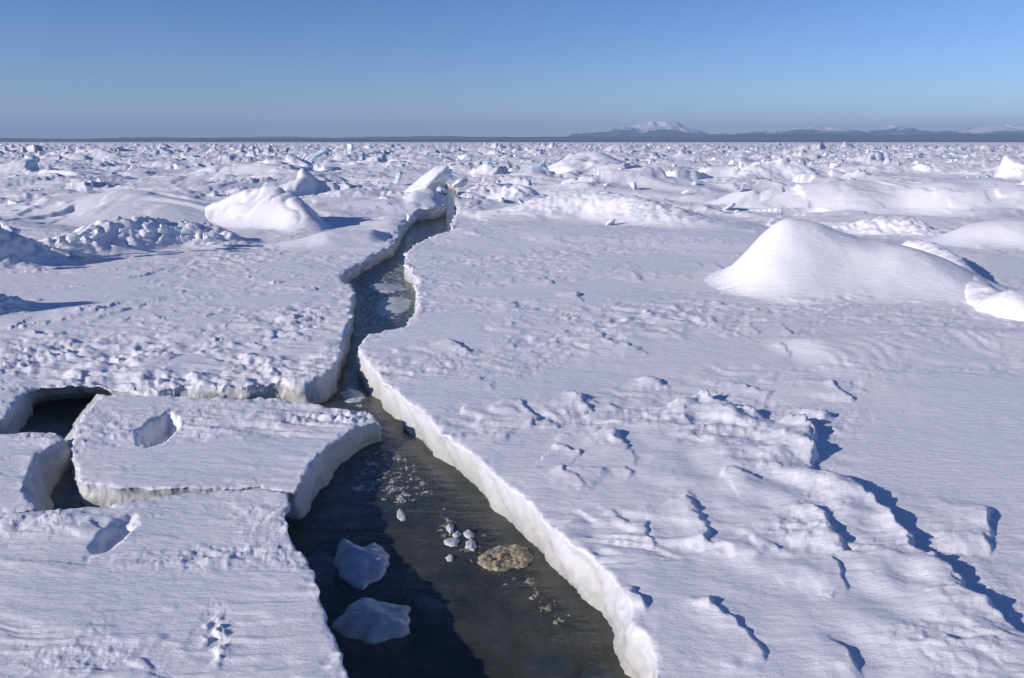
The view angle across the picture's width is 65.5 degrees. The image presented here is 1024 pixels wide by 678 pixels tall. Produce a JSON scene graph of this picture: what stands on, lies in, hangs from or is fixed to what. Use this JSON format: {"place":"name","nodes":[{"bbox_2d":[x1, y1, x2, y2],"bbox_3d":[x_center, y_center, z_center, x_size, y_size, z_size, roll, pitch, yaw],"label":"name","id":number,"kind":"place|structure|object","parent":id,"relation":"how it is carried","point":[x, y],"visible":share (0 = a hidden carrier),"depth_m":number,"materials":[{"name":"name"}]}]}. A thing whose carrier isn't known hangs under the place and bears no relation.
{"place":"outdoors","nodes":[
{"label":"outdoors","id":0,"kind":"place"},
{"bbox_2d":[33,187,596,677],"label":"water","id":1,"kind":"structure","parent":0,"point":[452,197],"depth_m":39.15,"materials":[{"name":"grey liquid"}]},
{"bbox_2d":[0,432,76,513],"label":"ice floe","id":2,"kind":"object","parent":1,"relation":"on","point":[36,468],"visible":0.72,"depth_m":10.56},
{"bbox_2d":[0,488,348,677],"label":"ice floe","id":3,"kind":"object","parent":1,"relation":"on","point":[219,584],"visible":1,"depth_m":7.24,"materials":[{"name":"white snow"}]},
{"bbox_2d":[65,394,381,560],"bbox_3d":[-4.821,1.798,11.593,5.575,0.988,3.784,2,14,8],"label":"ice floe","id":4,"kind":"object","parent":1,"relation":"on","point":[303,455],"visible":0.77,"depth_m":11.02,"materials":[{"name":"white snow"}]},
{"bbox_2d":[308,550,336,596],"bbox_3d":[-2.056,2.558,8.646,0.275,0.274,0.754,-5,15,-18],"label":"ice chunk","id":5,"kind":"object","parent":1,"relation":"on","point":[320,564],"visible":0.87,"depth_m":8.48,"materials":[{"name":"blue ice"}]},
{"bbox_2d":[316,501,359,530],"bbox_3d":[-2.224,2.245,9.964,0.381,0.285,0.513,13,19,43],"label":"ice chunk","id":6,"kind":"object","parent":1,"relation":"in","point":[331,516],"visible":0.98,"depth_m":9.85,"materials":[{"name":"blue ice"}]},
{"bbox_2d":[339,388,366,404],"bbox_3d":[-2.858,1.125,14.351,0.436,0.332,1.047,-5,15,-20],"label":"ice chunk","id":7,"kind":"object","parent":1,"relation":"on","point":[350,396],"visible":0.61,"depth_m":14.17,"materials":[{"name":"white ice"}]},
{"bbox_2d":[333,538,389,598],"bbox_3d":[-1.639,2.506,8.569,0.645,0.413,0.952,0,14,0],"label":"ice chunk","id":8,"kind":"object","parent":1,"relation":"on","point":[363,572],"visible":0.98,"depth_m":8.40,"materials":[{"name":"white ice"}]},
{"bbox_2d":[326,256,415,408],"bbox_3d":[-4.130,-0.920,22.730,2.915,0.364,19.029,0,14,0],"label":"slush","id":9,"kind":"object","parent":1,"relation":"on","point":[349,376],"visible":0.41,"depth_m":21.10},
{"bbox_2d":[332,598,410,655],"bbox_3d":[-1.284,2.754,7.568,0.764,0.389,0.629,6,15,21],"label":"ice chunk","id":10,"kind":"object","parent":1,"relation":"on","point":[370,626],"visible":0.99,"depth_m":7.38,"materials":[{"name":"white ice"}]},
{"bbox_2d":[312,402,454,530],"bbox_3d":[-1.978,1.756,11.940,2.395,0.363,4.526,0,14,0],"label":"slush","id":11,"kind":"object","parent":1,"relation":"on","point":[388,477],"visible":0.56,"depth_m":10.71,"materials":[{"name":"grey ice"}]},
{"bbox_2d":[366,283,407,292],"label":"ice chunk","id":12,"kind":"object","parent":1,"relation":"on","point":[382,288],"visible":0.6,"depth_m":24.54,"materials":[{"name":"white ice"}]},
{"bbox_2d":[373,297,413,318],"bbox_3d":[-3.309,-0.767,22.003,1.140,0.394,3.213,0,14,0],"label":"ice chunk","id":13,"kind":"object","parent":1,"relation":"on","point":[387,306],"visible":0.73,"depth_m":21.86,"materials":[{"name":"white ice"}]},
{"bbox_2d":[397,508,405,533],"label":"ice chunk","id":14,"kind":"object","parent":1,"relation":"on","point":[401,520],"visible":1,"depth_m":9.63,"materials":[{"name":"white ice"}]},
{"bbox_2d":[415,595,443,624],"bbox_3d":[-0.806,2.728,7.993,0.172,0.255,0.356,-11,18,-39],"label":"ice chunk","id":15,"kind":"object","parent":1,"relation":"on","point":[431,609],"visible":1,"depth_m":7.91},
{"bbox_2d":[445,555,453,562],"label":"ice chunk","id":16,"kind":"object","parent":1,"relation":"on","point":[449,558],"visible":1,"depth_m":8.68,"materials":[{"name":"white ice"}]},
{"bbox_2d":[446,523,453,534],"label":"ice chunk","id":17,"kind":"object","parent":1,"relation":"on","point":[450,527],"visible":0.98,"depth_m":9.33,"materials":[{"name":"white ice"}]},
{"bbox_2d":[444,537,459,548],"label":"ice chunk","id":18,"kind":"object","parent":1,"relation":"on","point":[452,543],"visible":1,"depth_m":9.01,"materials":[{"name":"white ice"}]},
{"bbox_2d":[452,531,461,538],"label":"ice chunk","id":19,"kind":"object","parent":1,"relation":"on","point":[457,534],"visible":0.85,"depth_m":9.20,"materials":[{"name":"white ice"}]},
{"bbox_2d":[463,529,473,538],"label":"ice chunk","id":20,"kind":"object","parent":1,"relation":"on","point":[467,533],"visible":0.98,"depth_m":9.19,"materials":[{"name":"white ice"}]},
{"bbox_2d":[465,539,476,552],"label":"ice chunk","id":21,"kind":"object","parent":1,"relation":"on","point":[471,546],"visible":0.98,"depth_m":8.93,"materials":[{"name":"white ice"}]},
{"bbox_2d":[401,489,601,660],"bbox_3d":[-0.166,2.507,8.939,1.986,0.362,3.402,0,14,0],"label":"slush","id":22,"kind":"object","parent":1,"relation":"on","point":[516,612],"visible":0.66,"depth_m":8.19,"materials":[{"name":"grey ice"}]},
{"bbox_2d":[477,544,532,575],"bbox_3d":[-0.083,2.490,8.732,0.618,0.354,0.521,-4,14,-14],"label":"ice chunk","id":23,"kind":"object","parent":1,"relation":"on","point":[501,560],"visible":0.69,"depth_m":8.62,"materials":[{"name":"beige ice"}]},
{"bbox_2d":[521,643,573,677],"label":"ice chunk","id":24,"kind":"object","parent":1,"relation":"in","point":[549,660],"visible":1,"depth_m":7.04,"materials":[{"name":"grey ice"}]},
{"bbox_2d":[580,666,612,677],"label":"ice chunk","id":25,"kind":"object","parent":1,"relation":"on","point":[597,672],"visible":1,"depth_m":6.90,"materials":[{"name":"grey ice"}]},
{"bbox_2d":[0,141,1023,677],"bbox_3d":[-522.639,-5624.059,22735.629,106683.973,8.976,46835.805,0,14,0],"label":"snow ground","id":26,"kind":"structure","parent":0,"point":[654,451],"depth_m":14.00,"materials":[{"name":"white snow"}]},
{"bbox_2d":[3,225,20,233],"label":"ice block","id":27,"kind":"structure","parent":26,"relation":"on","point":[11,228],"depth_m":27.11,"materials":[{"name":"white ice"}]},
{"bbox_2d":[0,293,46,317],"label":"snow drift","id":28,"kind":"object","parent":26,"relation":"on","point":[10,305],"visible":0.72,"depth_m":19.32,"materials":[{"name":"snow"}]},
{"bbox_2d":[22,154,39,161],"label":"ice block","id":29,"kind":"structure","parent":26,"relation":"on","point":[27,156],"depth_m":144.23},
{"bbox_2d":[0,227,84,270],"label":"snow drift","id":30,"kind":"object","parent":26,"relation":"on","point":[18,251],"visible":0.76,"depth_m":26.15,"materials":[{"name":"white snow"}]},
{"bbox_2d":[68,247,83,258],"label":"ice block","id":31,"kind":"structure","parent":30,"relation":"on","point":[80,250],"depth_m":27.64,"materials":[{"name":"white ice"}]},
{"bbox_2d":[0,159,137,178],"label":"snow drift","id":32,"kind":"object","parent":26,"relation":"on","point":[19,168],"visible":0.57,"depth_m":90.47,"materials":[{"name":"white snow"}]},
{"bbox_2d":[68,251,84,258],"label":"ice block","id":33,"kind":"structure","parent":26,"relation":"on","point":[76,254],"depth_m":27.48,"materials":[{"name":"white ice"}]},
{"bbox_2d":[78,186,92,191],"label":"ice block","id":34,"kind":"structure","parent":26,"relation":"on","point":[85,188],"depth_m":64.25,"materials":[{"name":"white ice"}]},
{"bbox_2d":[9,147,185,161],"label":"snow drift","id":35,"kind":"object","parent":26,"relation":"on","point":[98,154],"visible":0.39,"depth_m":163.89,"materials":[{"name":"white snow"}]},
{"bbox_2d":[0,190,228,228],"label":"snow drift","id":36,"kind":"object","parent":26,"relation":"on","point":[78,210],"visible":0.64,"depth_m":40.79,"materials":[{"name":"white snow"}]},
{"bbox_2d":[37,215,264,258],"bbox_3d":[-15.014,-4.020,30.717,11.624,1.401,6.457,-12,19,-41],"label":"snow drift","id":37,"kind":"object","parent":26,"relation":"on","point":[112,241],"visible":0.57,"depth_m":30.67,"materials":[{"name":"white snow"}]},
{"bbox_2d":[65,232,79,243],"bbox_3d":[-15.638,-3.590,28.371,0.432,0.314,0.378,-47,21,-29],"label":"ice block","id":38,"kind":"object","parent":37,"relation":"on","point":[71,237],"depth_m":28.25,"materials":[{"name":"white ice"}]},
{"bbox_2d":[77,231,92,237],"bbox_3d":[-15.664,-3.828,29.167,0.523,0.136,0.401,-15,-13,-16],"label":"ice block","id":39,"kind":"object","parent":37,"relation":"on","point":[84,233],"depth_m":29.07,"materials":[{"name":"white ice"}]},
{"bbox_2d":[80,236,90,244],"bbox_3d":[-14.854,-3.474,27.771,0.322,0.242,0.299,21,52,23],"label":"ice block","id":40,"kind":"object","parent":37,"relation":"on","point":[85,240],"depth_m":27.69,"materials":[{"name":"white ice"}]},
{"bbox_2d":[91,233,100,240],"bbox_3d":[-14.667,-3.603,28.027,0.333,0.113,0.435,-14,29,51],"label":"ice block","id":41,"kind":"object","parent":37,"relation":"on","point":[95,236],"depth_m":27.92,"materials":[{"name":"white ice"}]},
{"bbox_2d":[94,229,105,236],"bbox_3d":[-14.758,-3.811,28.487,0.362,0.296,0.372,-13,-3,27],"label":"ice block","id":42,"kind":"object","parent":37,"relation":"on","point":[101,231],"depth_m":28.41,"materials":[{"name":"white ice"}]},
{"bbox_2d":[119,229,128,232],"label":"ice block","id":43,"kind":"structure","parent":37,"relation":"on","point":[123,231],"depth_m":29.01,"materials":[{"name":"white ice"}]},
{"bbox_2d":[139,229,146,237],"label":"ice block","id":44,"kind":"object","parent":37,"relation":"on","point":[142,232],"depth_m":29.05,"materials":[{"name":"white ice"}]},
{"bbox_2d":[145,230,153,235],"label":"ice block","id":45,"kind":"object","parent":37,"relation":"on","point":[148,233],"depth_m":29.34,"materials":[{"name":"white ice"}]},
{"bbox_2d":[142,224,152,232],"bbox_3d":[-13.475,-4.097,29.483,0.453,0.139,0.394,37,-6,9],"label":"ice block","id":46,"kind":"object","parent":45,"relation":"on","point":[146,227],"depth_m":29.36,"materials":[{"name":"white ice"}]},
{"bbox_2d":[158,227,164,232],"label":"ice block","id":47,"kind":"object","parent":37,"relation":"on","point":[160,229],"depth_m":28.83,"materials":[{"name":"white ice"}]},
{"bbox_2d":[160,224,167,233],"bbox_3d":[-13.035,-4.139,29.826,0.262,0.386,0.473,-8,16,-28],"label":"ice block","id":48,"kind":"object","parent":37,"relation":"on","point":[164,226],"depth_m":29.69,"materials":[{"name":"white ice"}]},
{"bbox_2d":[181,227,191,233],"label":"ice block","id":49,"kind":"object","parent":37,"relation":"on","point":[184,230],"depth_m":31.21,"materials":[{"name":"white ice"}]},
{"bbox_2d":[203,231,216,241],"bbox_3d":[-11.769,-4.012,31.051,0.530,0.386,0.464,-7,33,-16],"label":"ice block","id":50,"kind":"object","parent":37,"relation":"on","point":[212,235],"depth_m":30.91,"materials":[{"name":"white ice"}]},
{"bbox_2d":[160,149,173,154],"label":"ice block","id":51,"kind":"object","parent":26,"relation":"on","point":[162,151],"depth_m":218.55,"materials":[{"name":"white ice"}]},
{"bbox_2d":[204,235,210,240],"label":"ice block","id":52,"kind":"object","parent":26,"relation":"on","point":[207,238],"depth_m":29.89,"materials":[{"name":"white ice"}]},
{"bbox_2d":[210,190,218,195],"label":"ice block","id":53,"kind":"object","parent":26,"relation":"on","point":[213,193],"depth_m":57.76,"materials":[{"name":"white ice"}]},
{"bbox_2d":[211,239,222,244],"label":"ice block","id":54,"kind":"object","parent":26,"relation":"on","point":[216,241],"depth_m":30.08,"materials":[{"name":"white ice"}]},
{"bbox_2d":[115,163,359,182],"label":"snow drift","id":55,"kind":"object","parent":26,"relation":"on","point":[261,170],"visible":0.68,"depth_m":85.08,"materials":[{"name":"white snow"}]},
{"bbox_2d":[205,186,333,232],"bbox_3d":[-12.430,-6.531,39.715,11.063,2.018,6.158,8,16,30],"label":"snow drift","id":56,"kind":"object","parent":26,"relation":"on","point":[276,208],"visible":0.77,"depth_m":39.22,"materials":[{"name":"white snow"}]},
{"bbox_2d":[285,155,313,168],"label":"ice slab","id":57,"kind":"structure","parent":26,"relation":"on","point":[290,159],"depth_m":98.46,"materials":[{"name":"white ice"}]},
{"bbox_2d":[305,148,328,161],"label":"ice slab","id":58,"kind":"structure","parent":26,"relation":"on","point":[317,154],"depth_m":133.82,"materials":[{"name":"white ice"}]},
{"bbox_2d":[261,229,389,250],"bbox_3d":[-6.982,-4.220,33.137,7.627,0.630,6.753,0,14,0],"label":"snow drift","id":59,"kind":"object","parent":26,"relation":"on","point":[335,239],"visible":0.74,"depth_m":31.97,"materials":[{"name":"white snow"}]},
{"bbox_2d":[347,143,353,151],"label":"ice block","id":60,"kind":"object","parent":26,"relation":"on","point":[350,146],"depth_m":264.16,"materials":[{"name":"white ice"}]},
{"bbox_2d":[332,158,425,166],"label":"snow drift","id":61,"kind":"object","parent":26,"relation":"on","point":[353,164],"visible":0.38,"depth_m":129.53,"materials":[{"name":"white snow"}]},
{"bbox_2d":[393,172,402,183],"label":"ice slab","id":62,"kind":"object","parent":26,"relation":"on","point":[398,176],"depth_m":77.15,"materials":[{"name":"white ice"}]},
{"bbox_2d":[407,214,415,222],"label":"ice block","id":63,"kind":"object","parent":26,"relation":"on","point":[411,218],"depth_m":40.08,"materials":[{"name":"white ice"}]},
{"bbox_2d":[405,165,451,192],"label":"ice slab","id":64,"kind":"structure","parent":26,"relation":"on","point":[435,177],"depth_m":60.35,"materials":[{"name":"white ice"}]},
{"bbox_2d":[436,186,447,195],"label":"ice block","id":65,"kind":"object","parent":26,"relation":"on","point":[442,190],"depth_m":51.94,"materials":[{"name":"white ice"}]},
{"bbox_2d":[453,177,467,187],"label":"ice block","id":66,"kind":"object","parent":26,"relation":"on","point":[461,182],"depth_m":64.27,"materials":[{"name":"white ice"}]},
{"bbox_2d":[458,154,472,160],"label":"ice block","id":67,"kind":"object","parent":26,"relation":"on","point":[465,157],"depth_m":162.58,"materials":[{"name":"white ice"}]},
{"bbox_2d":[467,192,473,198],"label":"ice block","id":68,"kind":"object","parent":26,"relation":"on","point":[470,195],"depth_m":53.38,"materials":[{"name":"white ice"}]},
{"bbox_2d":[482,160,498,164],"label":"ice block","id":69,"kind":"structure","parent":26,"relation":"on","point":[492,162],"depth_m":133.99,"materials":[{"name":"white ice"}]},
{"bbox_2d":[461,183,547,199],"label":"snow drift","id":70,"kind":"object","parent":26,"relation":"on","point":[492,191],"visible":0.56,"depth_m":56.99,"materials":[{"name":"white snow"}]},
{"bbox_2d":[0,143,1023,166],"bbox_3d":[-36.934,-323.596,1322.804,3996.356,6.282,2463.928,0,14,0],"label":"ice rubble","id":71,"kind":"object","parent":26,"relation":"on","point":[563,147],"visible":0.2,"depth_m":181.99,"materials":[{"name":"white ice"}]},
{"bbox_2d":[519,162,547,170],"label":"ice block","id":72,"kind":"object","parent":26,"relation":"on","point":[542,165],"depth_m":93.90,"materials":[{"name":"white ice"}]},
{"bbox_2d":[547,152,647,175],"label":"snow drift","id":73,"kind":"object","parent":26,"relation":"on","point":[586,163],"visible":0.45,"depth_m":98.48,"materials":[{"name":"white snow"}]},
{"bbox_2d":[593,151,625,162],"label":"ice slab","id":74,"kind":"structure","parent":26,"relation":"on","point":[613,157],"depth_m":114.48,"materials":[{"name":"white ice"}]},
{"bbox_2d":[469,190,772,230],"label":"snow drift","id":75,"kind":"object","parent":26,"relation":"on","point":[603,207],"visible":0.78,"depth_m":42.38,"materials":[{"name":"white snow"}]},
{"bbox_2d":[605,218,615,224],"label":"ice block","id":76,"kind":"object","parent":75,"relation":"on","point":[611,222],"depth_m":39.41,"materials":[{"name":"white ice"}]},
{"bbox_2d":[630,181,636,188],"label":"ice block","id":77,"kind":"object","parent":26,"relation":"on","point":[633,184],"depth_m":62.09,"materials":[{"name":"white ice"}]},
{"bbox_2d":[616,167,830,191],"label":"snow drift","id":78,"kind":"object","parent":26,"relation":"on","point":[679,177],"visible":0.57,"depth_m":65.84,"materials":[{"name":"white snow"}]},
{"bbox_2d":[739,162,747,169],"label":"ice block","id":79,"kind":"object","parent":26,"relation":"on","point":[742,165],"depth_m":105.04,"materials":[{"name":"white ice"}]},
{"bbox_2d":[706,157,833,179],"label":"snow drift","id":80,"kind":"object","parent":26,"relation":"on","point":[786,168],"visible":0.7,"depth_m":91.63,"materials":[{"name":"white snow"}]},
{"bbox_2d":[694,179,1023,214],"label":"snow drift","id":81,"kind":"object","parent":26,"relation":"on","point":[900,196],"visible":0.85,"depth_m":47.69,"materials":[{"name":"white snow"}]},
{"bbox_2d":[724,203,735,209],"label":"ice block","id":82,"kind":"object","parent":81,"relation":"on","point":[730,206],"depth_m":48.25,"materials":[{"name":"white ice"}]},
{"bbox_2d":[703,218,1022,306],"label":"snow drift","id":83,"kind":"object","parent":26,"relation":"on","point":[793,261],"visible":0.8,"depth_m":21.73,"materials":[{"name":"white snow"}]},
{"bbox_2d":[826,216,949,237],"bbox_3d":[17.179,-5.135,36.411,4.990,0.845,8.292,-12,19,-41],"label":"snow drift","id":84,"kind":"object","parent":26,"relation":"on","point":[899,226],"visible":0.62,"depth_m":35.96,"materials":[{"name":"white snow"}]},
{"bbox_2d":[817,155,1023,178],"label":"snow drift","id":85,"kind":"object","parent":26,"relation":"on","point":[1008,164],"visible":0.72,"depth_m":97.02,"materials":[{"name":"white snow"}]},
{"bbox_2d":[829,162,841,167],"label":"ice block","id":86,"kind":"object","parent":85,"relation":"on","point":[833,165],"depth_m":101.91,"materials":[{"name":"white ice"}]},
{"bbox_2d":[901,240,1000,306],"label":"ice slab","id":87,"kind":"structure","parent":26,"relation":"on","point":[977,289],"depth_m":22.69,"materials":[{"name":"white ice"}]},
{"bbox_2d":[962,155,970,159],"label":"ice block","id":88,"kind":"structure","parent":26,"relation":"on","point":[966,157],"depth_m":144.57,"materials":[{"name":"white ice"}]},
{"bbox_2d":[911,219,1023,250],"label":"snow drift","id":89,"kind":"object","parent":26,"relation":"on","point":[1002,234],"visible":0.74,"depth_m":31.61,"materials":[{"name":"white snow"}]},
{"bbox_2d":[974,289,1023,320],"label":"snow drift","id":90,"kind":"object","parent":26,"relation":"on","point":[1007,304],"visible":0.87,"depth_m":18.86,"materials":[{"name":"white snow"}]},
{"bbox_2d":[0,133,1023,139],"bbox_3d":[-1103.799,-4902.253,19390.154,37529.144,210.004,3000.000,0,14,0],"label":"hills","id":91,"kind":"structure","parent":0,"point":[801,136],"depth_m":18878.72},
{"bbox_2d":[0,139,1023,141],"bbox_3d":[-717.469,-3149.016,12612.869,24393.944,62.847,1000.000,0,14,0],"label":"shore","id":92,"kind":"structure","parent":0,"point":[216,140],"depth_m":12366.02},
{"bbox_2d":[0,0,1023,138],"label":"sky","id":93,"kind":"structure","parent":0,"point":[70,69],"materials":[{"name":"blue"}]},
{"bbox_2d":[567,120,1023,136],"bbox_3d":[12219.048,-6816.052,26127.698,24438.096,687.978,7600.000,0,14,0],"label":"mountains","id":94,"kind":"structure","parent":0,"point":[656,128],"depth_m":25032.66,"materials":[{"name":"white snow"}]}
]}

